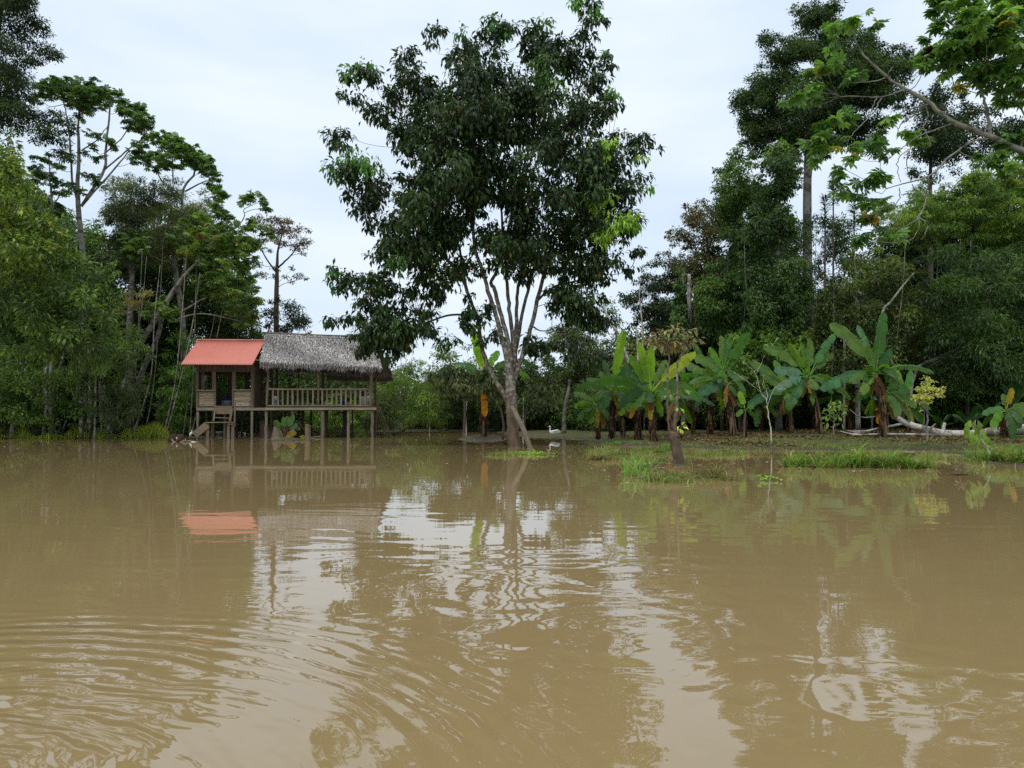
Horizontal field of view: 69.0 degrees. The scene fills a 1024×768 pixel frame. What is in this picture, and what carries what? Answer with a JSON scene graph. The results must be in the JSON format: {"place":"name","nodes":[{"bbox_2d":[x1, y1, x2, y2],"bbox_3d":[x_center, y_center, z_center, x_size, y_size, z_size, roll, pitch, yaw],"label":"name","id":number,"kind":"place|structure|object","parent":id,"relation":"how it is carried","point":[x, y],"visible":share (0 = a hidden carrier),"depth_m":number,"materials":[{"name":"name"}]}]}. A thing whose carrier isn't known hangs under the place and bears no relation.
{"place":"outdoors","nodes":[
{"label":"outdoors","id":0,"kind":"place"},
{"bbox_2d":[0,431,1023,767],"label":"water","id":1,"kind":"structure","parent":0,"point":[360,599],"depth_m":4.43,"materials":[{"name":"brown liquid"}]},
{"bbox_2d":[273,415,304,438],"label":"taro plant","id":2,"kind":"object","parent":1,"relation":"on","point":[286,422],"visible":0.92,"depth_m":35.73,"materials":[{"name":"green plant"}]},
{"bbox_2d":[317,0,664,446],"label":"broadleaf tree","id":3,"kind":"object","parent":1,"relation":"on","point":[477,115],"visible":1,"depth_m":27.28,"materials":[{"name":"green plant"}]},
{"bbox_2d":[454,328,529,436],"bbox_3d":[-0.956,-0.091,35.470,3.432,5.407,1.808,1,-3,-19],"label":"banana plant","id":4,"kind":"object","parent":1,"relation":"on","point":[483,403],"visible":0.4,"depth_m":35.34,"materials":[{"name":"green plant"}]},
{"bbox_2d":[591,374,663,435],"bbox_3d":[5.605,1.060,36.406,3.814,3.301,2.033,0,-2,0],"label":"banana plant","id":5,"kind":"object","parent":1,"relation":"on","point":[622,427],"visible":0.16,"depth_m":36.36,"materials":[{"name":"green plant"}]},
{"bbox_2d":[595,342,701,441],"bbox_3d":[5.343,0.380,29.742,4.189,4.103,1.630,0,-2,0],"label":"banana plant","id":6,"kind":"object","parent":1,"relation":"on","point":[645,373],"visible":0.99,"depth_m":29.45,"materials":[{"name":"green plant"}]},
{"bbox_2d":[640,323,705,465],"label":"tree","id":7,"kind":"object","parent":1,"relation":"on","point":[675,345],"visible":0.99,"depth_m":16.98,"materials":[{"name":"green plant"}]},
{"bbox_2d":[633,379,714,430],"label":"banana plant","id":8,"kind":"object","parent":1,"relation":"on","point":[685,398],"visible":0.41,"depth_m":35.54,"materials":[{"name":"green plant"}]},
{"bbox_2d":[677,458,731,478],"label":"grass clump","id":9,"kind":"object","parent":1,"relation":"on","point":[712,472],"visible":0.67,"depth_m":13.55,"materials":[{"name":"green plant"}]},
{"bbox_2d":[478,443,1017,484],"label":"shallow weeds","id":10,"kind":"object","parent":1,"relation":"on","point":[657,478],"visible":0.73,"depth_m":19.40,"materials":[{"name":"green plant"}]},
{"bbox_2d":[770,447,823,466],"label":"grass clump","id":11,"kind":"object","parent":1,"relation":"on","point":[785,463],"visible":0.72,"depth_m":16.47,"materials":[{"name":"green plant"}]},
{"bbox_2d":[795,446,856,467],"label":"grass clump","id":12,"kind":"object","parent":1,"relation":"on","point":[835,462],"visible":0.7,"depth_m":16.21,"materials":[{"name":"green plant"}]},
{"bbox_2d":[810,443,905,467],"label":"grass clump","id":13,"kind":"object","parent":1,"relation":"on","point":[853,458],"visible":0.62,"depth_m":16.32,"materials":[{"name":"green plant"}]},
{"bbox_2d":[845,447,897,467],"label":"grass clump","id":14,"kind":"object","parent":1,"relation":"on","point":[875,461],"visible":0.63,"depth_m":16.27,"materials":[{"name":"green plant"}]},
{"bbox_2d":[864,442,930,467],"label":"grass clump","id":15,"kind":"object","parent":1,"relation":"on","point":[892,460],"visible":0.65,"depth_m":16.12,"materials":[{"name":"green plant"}]},
{"bbox_2d":[888,446,964,468],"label":"grass clump","id":16,"kind":"object","parent":1,"relation":"on","point":[919,464],"visible":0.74,"depth_m":16.02,"materials":[{"name":"green plant"}]},
{"bbox_2d":[964,440,1023,461],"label":"grass clump","id":17,"kind":"object","parent":1,"relation":"on","point":[987,457],"visible":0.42,"depth_m":18.09,"materials":[{"name":"green plant"}]},
{"bbox_2d":[979,446,1023,462],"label":"grass clump","id":18,"kind":"object","parent":1,"relation":"on","point":[1013,457],"visible":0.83,"depth_m":17.52,"materials":[{"name":"green plant"}]},
{"bbox_2d":[964,420,990,454],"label":"plant","id":19,"kind":"object","parent":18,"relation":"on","point":[974,438],"visible":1,"depth_m":17.44,"materials":[{"name":"green plant"}]},
{"bbox_2d":[0,0,1023,392],"label":"sky","id":20,"kind":"structure","parent":0,"point":[253,83],"materials":[{"name":"white"}]},
{"bbox_2d":[2,424,1023,469],"bbox_3d":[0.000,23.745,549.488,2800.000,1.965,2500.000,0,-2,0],"label":"ground","id":21,"kind":"structure","parent":0,"point":[543,431],"depth_m":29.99,"materials":[{"name":"green plant"}]},
{"bbox_2d":[0,364,33,437],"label":"shrub","id":22,"kind":"object","parent":21,"relation":"on","point":[9,398],"visible":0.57,"depth_m":35.93,"materials":[{"name":"green plant"}]},
{"bbox_2d":[0,127,77,290],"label":"rainforest tree","id":23,"kind":"object","parent":21,"relation":"on","point":[31,246],"visible":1,"depth_m":29.74,"materials":[{"name":"green plant"}]},
{"bbox_2d":[0,359,79,437],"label":"shrub","id":24,"kind":"object","parent":21,"relation":"on","point":[51,382],"visible":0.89,"depth_m":35.81,"materials":[{"name":"green plant"}]},
{"bbox_2d":[0,0,82,164],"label":"rainforest tree","id":25,"kind":"object","parent":21,"relation":"on","point":[16,107],"visible":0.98,"depth_m":34.37,"materials":[{"name":"green plant"}]},
{"bbox_2d":[25,151,69,436],"bbox_3d":[-23.090,-4.372,36.768,2.410,14.350,1.263,-1,-3,20],"label":"cecropia tree","id":26,"kind":"object","parent":21,"relation":"on","point":[52,178],"visible":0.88,"depth_m":36.89,"materials":[{"name":"green plant"}]},
{"bbox_2d":[0,176,119,369],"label":"rainforest tree","id":27,"kind":"object","parent":21,"relation":"on","point":[93,243],"visible":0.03,"depth_m":46.07,"materials":[{"name":"green plant"}]},
{"bbox_2d":[0,244,131,415],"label":"rainforest tree","id":28,"kind":"object","parent":21,"relation":"on","point":[76,301],"visible":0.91,"depth_m":31.52,"materials":[{"name":"green plant"}]},
{"bbox_2d":[1,250,158,430],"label":"rainforest tree","id":29,"kind":"object","parent":21,"relation":"on","point":[137,278],"visible":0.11,"depth_m":43.78,"materials":[{"name":"green plant"}]},
{"bbox_2d":[66,359,99,438],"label":"shrub","id":30,"kind":"object","parent":21,"relation":"on","point":[79,394],"visible":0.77,"depth_m":35.91,"materials":[{"name":"green plant"}]},
{"bbox_2d":[0,422,169,438],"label":"bank grass","id":31,"kind":"structure","parent":21,"relation":"on","point":[154,431],"depth_m":36.67,"materials":[{"name":"green plant"}]},
{"bbox_2d":[25,75,155,430],"bbox_3d":[-21.837,-6.609,38.181,6.827,18.821,3.000,0,-2,0],"label":"cecropia tree","id":32,"kind":"object","parent":21,"relation":"on","point":[88,96],"visible":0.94,"depth_m":38.44,"materials":[{"name":"green plant"}]},
{"bbox_2d":[67,319,156,438],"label":"rainforest tree","id":33,"kind":"object","parent":21,"relation":"on","point":[137,351],"visible":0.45,"depth_m":35.42,"materials":[{"name":"green plant"}]},
{"bbox_2d":[84,374,149,438],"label":"shrub","id":34,"kind":"object","parent":21,"relation":"on","point":[114,395],"visible":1,"depth_m":35.87,"materials":[{"name":"green plant"}]},
{"bbox_2d":[100,289,155,430],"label":"rainforest tree","id":35,"kind":"object","parent":21,"relation":"on","point":[138,302],"visible":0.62,"depth_m":37.00,"materials":[{"name":"green plant"}]},
{"bbox_2d":[98,176,167,427],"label":"rainforest tree","id":36,"kind":"object","parent":21,"relation":"on","point":[133,220],"visible":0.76,"depth_m":40.13,"materials":[{"name":"green plant"}]},
{"bbox_2d":[97,172,224,434],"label":"rainforest tree","id":37,"kind":"object","parent":21,"relation":"on","point":[164,244],"visible":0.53,"depth_m":42.03,"materials":[{"name":"green plant"}]},
{"bbox_2d":[120,129,232,432],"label":"cecropia tree","id":38,"kind":"object","parent":21,"relation":"on","point":[176,148],"visible":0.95,"depth_m":41.35,"materials":[{"name":"green plant"}]},
{"bbox_2d":[151,328,201,435],"bbox_3d":[-17.887,-0.035,39.942,2.505,6.132,3.680,2,-3,-44],"label":"shrub","id":39,"kind":"object","parent":21,"relation":"on","point":[177,419],"visible":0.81,"depth_m":39.77,"materials":[{"name":"green plant"}]},
{"bbox_2d":[107,202,264,388],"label":"rainforest tree","id":40,"kind":"object","parent":21,"relation":"on","point":[166,281],"visible":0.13,"depth_m":45.43,"materials":[{"name":"green plant"}]},
{"bbox_2d":[112,189,280,434],"bbox_3d":[-16.780,-3.758,39.378,8.986,13.251,4.507,0,-2,0],"label":"cecropia tree","id":41,"kind":"object","parent":21,"relation":"on","point":[219,242],"visible":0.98,"depth_m":39.12,"materials":[{"name":"green plant"}]},
{"bbox_2d":[136,266,264,429],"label":"rainforest tree","id":42,"kind":"object","parent":21,"relation":"on","point":[226,332],"visible":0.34,"depth_m":45.05,"materials":[{"name":"green plant"}]},
{"bbox_2d":[137,395,278,434],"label":"shrub","id":43,"kind":"object","parent":21,"relation":"on","point":[202,415],"visible":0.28,"depth_m":41.53,"materials":[{"name":"green plant"}]},
{"bbox_2d":[181,339,274,438],"bbox_3d":[-14.482,0.453,38.351,4.020,5.597,5.571,0,-2,-11],"label":"stilt hut","id":44,"kind":"object","parent":21,"relation":"on","point":[231,358],"visible":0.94,"depth_m":37.20,"materials":[{"name":"brown wood"}]},
{"bbox_2d":[195,365,297,431],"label":"rainforest tree","id":45,"kind":"object","parent":21,"relation":"on","point":[220,388],"visible":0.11,"depth_m":49.39,"materials":[{"name":"green plant"}]},
{"bbox_2d":[240,213,314,426],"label":"rainforest tree","id":46,"kind":"object","parent":21,"relation":"on","point":[281,231],"visible":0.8,"depth_m":55.26,"materials":[{"name":"green plant"}]},
{"bbox_2d":[260,295,312,427],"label":"rainforest tree","id":47,"kind":"object","parent":21,"relation":"on","point":[296,321],"visible":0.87,"depth_m":52.13,"materials":[{"name":"green plant"}]},
{"bbox_2d":[274,369,369,431],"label":"rainforest tree","id":48,"kind":"object","parent":21,"relation":"on","point":[304,378],"visible":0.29,"depth_m":50.09,"materials":[{"name":"green plant"}]},
{"bbox_2d":[256,332,392,437],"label":"thatched platform","id":49,"kind":"structure","parent":21,"relation":"on","point":[332,356],"depth_m":37.85,"materials":[{"name":"grey plant"}]},
{"bbox_2d":[293,400,369,432],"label":"shrub","id":50,"kind":"object","parent":21,"relation":"on","point":[331,427],"visible":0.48,"depth_m":46.70,"materials":[{"name":"green plant"}]},
{"bbox_2d":[357,388,408,433],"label":"shrub","id":51,"kind":"object","parent":21,"relation":"on","point":[393,425],"visible":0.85,"depth_m":44.90,"materials":[{"name":"green plant"}]},
{"bbox_2d":[357,352,453,431],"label":"rainforest tree","id":52,"kind":"object","parent":21,"relation":"on","point":[425,414],"visible":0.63,"depth_m":49.49,"materials":[{"name":"green plant"}]},
{"bbox_2d":[429,339,484,432],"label":"rainforest tree","id":53,"kind":"object","parent":21,"relation":"on","point":[443,357],"visible":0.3,"depth_m":48.91,"materials":[{"name":"green plant"}]},
{"bbox_2d":[425,363,505,439],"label":"understory tree","id":54,"kind":"object","parent":21,"relation":"on","point":[454,383],"visible":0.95,"depth_m":28.44,"materials":[{"name":"green plant"}]},
{"bbox_2d":[428,366,506,431],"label":"rainforest tree","id":55,"kind":"object","parent":21,"relation":"on","point":[493,410],"visible":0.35,"depth_m":51.17,"materials":[{"name":"green plant"}]},
{"bbox_2d":[10,260,977,428],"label":"wood","id":56,"kind":"object","parent":21,"relation":"on","point":[363,384],"depth_m":58.66,"materials":[{"name":"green plant"}]},
{"bbox_2d":[0,355,1023,432],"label":"undergrowth","id":57,"kind":"object","parent":21,"relation":"on","point":[584,424],"visible":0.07,"depth_m":39.35,"materials":[{"name":"green plant"}]},
{"bbox_2d":[504,355,569,429],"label":"rainforest tree","id":58,"kind":"object","parent":21,"relation":"on","point":[529,370],"visible":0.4,"depth_m":51.04,"materials":[{"name":"green plant"}]},
{"bbox_2d":[520,372,567,424],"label":"understory tree","id":59,"kind":"object","parent":21,"relation":"on","point":[540,394],"visible":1,"depth_m":29.39,"materials":[{"name":"green plant"}]},
{"bbox_2d":[544,324,613,429],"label":"rainforest tree","id":60,"kind":"object","parent":21,"relation":"on","point":[575,377],"visible":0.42,"depth_m":49.61,"materials":[{"name":"green plant"}]},
{"bbox_2d":[573,389,609,439],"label":"banana plant","id":61,"kind":"object","parent":21,"relation":"on","point":[591,408],"visible":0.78,"depth_m":34.35,"materials":[{"name":"green plant"}]},
{"bbox_2d":[574,329,631,439],"bbox_3d":[4.232,0.089,32.938,3.001,5.073,1.391,0,-2,0],"label":"banana plant","id":62,"kind":"object","parent":21,"relation":"on","point":[614,408],"visible":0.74,"depth_m":32.99,"materials":[{"name":"green plant"}]},
{"bbox_2d":[595,299,632,366],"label":"rainforest tree","id":63,"kind":"object","parent":21,"relation":"on","point":[609,312],"visible":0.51,"depth_m":47.04,"materials":[{"name":"green plant"}]},
{"bbox_2d":[618,390,646,440],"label":"banana plant","id":64,"kind":"object","parent":21,"relation":"on","point":[637,427],"visible":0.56,"depth_m":29.85,"materials":[{"name":"green plant"}]},
{"bbox_2d":[616,251,692,344],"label":"rainforest tree","id":65,"kind":"object","parent":21,"relation":"on","point":[657,309],"visible":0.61,"depth_m":50.15,"materials":[{"name":"green plant"}]},
{"bbox_2d":[597,363,719,431],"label":"rainforest tree","id":66,"kind":"object","parent":21,"relation":"on","point":[642,412],"visible":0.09,"depth_m":42.53,"materials":[{"name":"green plant"}]},
{"bbox_2d":[669,266,689,430],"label":"rainforest tree","id":67,"kind":"object","parent":21,"relation":"on","point":[679,313],"visible":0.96,"depth_m":41.02,"materials":[{"name":"green plant"}]},
{"bbox_2d":[624,294,759,427],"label":"rainforest tree","id":68,"kind":"object","parent":21,"relation":"on","point":[704,348],"visible":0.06,"depth_m":46.99,"materials":[{"name":"green plant"}]},
{"bbox_2d":[664,198,724,423],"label":"rainforest tree","id":69,"kind":"object","parent":21,"relation":"on","point":[695,218],"visible":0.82,"depth_m":47.05,"materials":[{"name":"green plant"}]},
{"bbox_2d":[668,371,720,433],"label":"banana plant","id":70,"kind":"object","parent":21,"relation":"on","point":[693,414],"visible":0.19,"depth_m":37.35,"materials":[{"name":"green plant"}]},
{"bbox_2d":[680,342,722,434],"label":"banana plant","id":71,"kind":"object","parent":21,"relation":"on","point":[710,409],"visible":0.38,"depth_m":35.92,"materials":[{"name":"green plant"}]},
{"bbox_2d":[692,371,748,436],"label":"banana plant","id":72,"kind":"object","parent":21,"relation":"on","point":[709,386],"visible":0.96,"depth_m":32.89,"materials":[{"name":"green plant"}]},
{"bbox_2d":[694,332,750,434],"bbox_3d":[9.565,0.058,33.560,1.938,4.830,1.986,2,-3,-39],"label":"banana plant","id":73,"kind":"object","parent":21,"relation":"on","point":[734,354],"visible":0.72,"depth_m":33.62,"materials":[{"name":"green plant"}]},
{"bbox_2d":[689,144,758,430],"bbox_3d":[11.473,-5.204,40.373,3.987,15.783,4.154,0,-2,0],"label":"rainforest tree","id":74,"kind":"object","parent":21,"relation":"on","point":[716,309],"visible":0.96,"depth_m":39.95,"materials":[{"name":"green plant"}]},
{"bbox_2d":[736,391,756,436],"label":"banana plant","id":75,"kind":"object","parent":21,"relation":"on","point":[741,398],"visible":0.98,"depth_m":31.49,"materials":[{"name":"green plant"}]},
{"bbox_2d":[697,177,800,322],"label":"rainforest tree","id":76,"kind":"object","parent":21,"relation":"on","point":[741,243],"visible":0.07,"depth_m":48.63,"materials":[{"name":"green plant"}]},
{"bbox_2d":[725,380,783,431],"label":"banana plant","id":77,"kind":"object","parent":21,"relation":"on","point":[760,421],"visible":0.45,"depth_m":36.67,"materials":[{"name":"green plant"}]},
{"bbox_2d":[730,137,817,430],"bbox_3d":[13.484,-5.056,38.304,3.843,15.228,5.224,-2,-3,41],"label":"rainforest tree","id":78,"kind":"object","parent":21,"relation":"on","point":[771,300],"visible":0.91,"depth_m":37.78,"materials":[{"name":"green plant"}]},
{"bbox_2d":[712,321,837,432],"bbox_3d":[12.881,-0.283,37.275,6.168,5.687,4.332,1,-3,-21],"label":"rainforest tree","id":79,"kind":"object","parent":21,"relation":"on","point":[748,354],"visible":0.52,"depth_m":36.50,"materials":[{"name":"green plant"}]},
{"bbox_2d":[747,360,806,432],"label":"banana plant","id":80,"kind":"object","parent":21,"relation":"on","point":[770,377],"visible":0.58,"depth_m":34.50,"materials":[{"name":"green plant"}]},
{"bbox_2d":[704,365,876,429],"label":"rainforest tree","id":81,"kind":"object","parent":21,"relation":"on","point":[798,426],"visible":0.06,"depth_m":40.25,"materials":[{"name":"green plant"}]},
{"bbox_2d":[764,334,850,434],"bbox_3d":[12.987,0.038,32.740,3.828,4.606,1.676,0,-2,0],"label":"banana plant","id":82,"kind":"object","parent":21,"relation":"on","point":[804,381],"visible":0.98,"depth_m":32.58,"materials":[{"name":"green plant"}]},
{"bbox_2d":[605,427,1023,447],"bbox_3d":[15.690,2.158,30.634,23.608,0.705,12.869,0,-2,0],"label":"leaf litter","id":83,"kind":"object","parent":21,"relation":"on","point":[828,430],"visible":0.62,"depth_m":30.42,"materials":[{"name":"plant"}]},
{"bbox_2d":[769,211,875,417],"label":"rainforest tree","id":84,"kind":"object","parent":21,"relation":"on","point":[841,234],"visible":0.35,"depth_m":41.93,"materials":[{"name":"green plant"}]},
{"bbox_2d":[727,0,918,423],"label":"rainforest tree","id":85,"kind":"object","parent":21,"relation":"on","point":[772,121],"visible":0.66,"depth_m":47.06,"materials":[{"name":"green plant"}]},
{"bbox_2d":[816,193,832,426],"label":"tree","id":86,"kind":"object","parent":21,"relation":"on","point":[824,219],"visible":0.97,"depth_m":40.84,"materials":[{"name":"green plant"}]},
{"bbox_2d":[821,400,846,436],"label":"young plant","id":87,"kind":"object","parent":21,"relation":"on","point":[833,409],"visible":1,"depth_m":28.97,"materials":[{"name":"green plant"}]},
{"bbox_2d":[808,373,876,428],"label":"banana plant","id":88,"kind":"object","parent":21,"relation":"on","point":[850,404],"visible":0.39,"depth_m":36.44,"materials":[{"name":"green plant"}]},
{"bbox_2d":[808,249,941,429],"bbox_3d":[17.692,-2.075,36.157,6.665,8.897,5.109,2,-3,-36],"label":"rainforest tree","id":89,"kind":"object","parent":21,"relation":"on","point":[885,276],"visible":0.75,"depth_m":35.54,"materials":[{"name":"green plant"}]},
{"bbox_2d":[820,312,933,436],"bbox_3d":[14.931,-0.333,30.370,4.660,5.310,1.587,-1,-2,12],"label":"banana plant","id":90,"kind":"object","parent":21,"relation":"on","point":[865,350],"visible":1,"depth_m":30.57,"materials":[{"name":"green plant"}]},
{"bbox_2d":[853,383,915,436],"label":"banana plant","id":91,"kind":"object","parent":21,"relation":"on","point":[889,398],"visible":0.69,"depth_m":30.84,"materials":[{"name":"green plant"}]},
{"bbox_2d":[776,0,1023,251],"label":"cecropia tree","id":92,"kind":"object","parent":21,"relation":"on","point":[977,32],"visible":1,"depth_m":19.20,"materials":[{"name":"green plant"}]},
{"bbox_2d":[794,283,1023,425],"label":"rainforest tree","id":93,"kind":"object","parent":21,"relation":"on","point":[1017,317],"visible":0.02,"depth_m":45.90,"materials":[{"name":"green plant"}]},
{"bbox_2d":[893,370,930,432],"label":"banana plant","id":94,"kind":"object","parent":21,"relation":"on","point":[911,411],"visible":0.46,"depth_m":31.91,"materials":[{"name":"green plant"}]},
{"bbox_2d":[909,375,945,443],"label":"tree","id":95,"kind":"object","parent":21,"relation":"on","point":[926,396],"visible":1,"depth_m":25.45,"materials":[{"name":"yellow plant"}]},
{"bbox_2d":[836,79,1023,425],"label":"rainforest tree","id":96,"kind":"object","parent":21,"relation":"on","point":[940,149],"visible":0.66,"depth_m":46.43,"materials":[{"name":"green plant"}]},
{"bbox_2d":[841,410,1023,436],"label":"fallen log","id":97,"kind":"object","parent":21,"relation":"on","point":[942,431],"visible":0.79,"depth_m":30.82,"materials":[{"name":"grey wood"}]},
{"bbox_2d":[866,177,1023,318],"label":"rainforest tree","id":98,"kind":"object","parent":21,"relation":"on","point":[910,255],"visible":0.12,"depth_m":48.95,"materials":[{"name":"green plant"}]},
{"bbox_2d":[869,153,1023,426],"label":"rainforest tree","id":99,"kind":"object","parent":21,"relation":"on","point":[986,204],"visible":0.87,"depth_m":36.71,"materials":[{"name":"green plant"}]},
{"bbox_2d":[869,360,1023,428],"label":"rainforest tree","id":100,"kind":"object","parent":21,"relation":"on","point":[958,424],"visible":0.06,"depth_m":38.10,"materials":[{"name":"green plant"}]},
{"bbox_2d":[911,240,1023,414],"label":"rainforest tree","id":101,"kind":"object","parent":21,"relation":"on","point":[1008,292],"visible":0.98,"depth_m":33.56,"materials":[{"name":"green plant"}]},
{"bbox_2d":[915,297,1021,428],"bbox_3d":[22.144,-0.928,36.343,5.612,6.607,4.206,0,-2,0],"label":"rainforest tree","id":102,"kind":"object","parent":21,"relation":"on","point":[967,404],"visible":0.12,"depth_m":35.63,"materials":[{"name":"green plant"}]},
{"bbox_2d":[980,388,1023,438],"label":"banana plant","id":103,"kind":"object","parent":21,"relation":"on","point":[1011,421],"visible":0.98,"depth_m":28.84,"materials":[{"name":"green plant"}]},
{"bbox_2d":[1000,376,1023,403],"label":"broadleaf plant","id":104,"kind":"object","parent":21,"relation":"on","point":[1019,392],"visible":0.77,"depth_m":32.89,"materials":[{"name":"green plant"}]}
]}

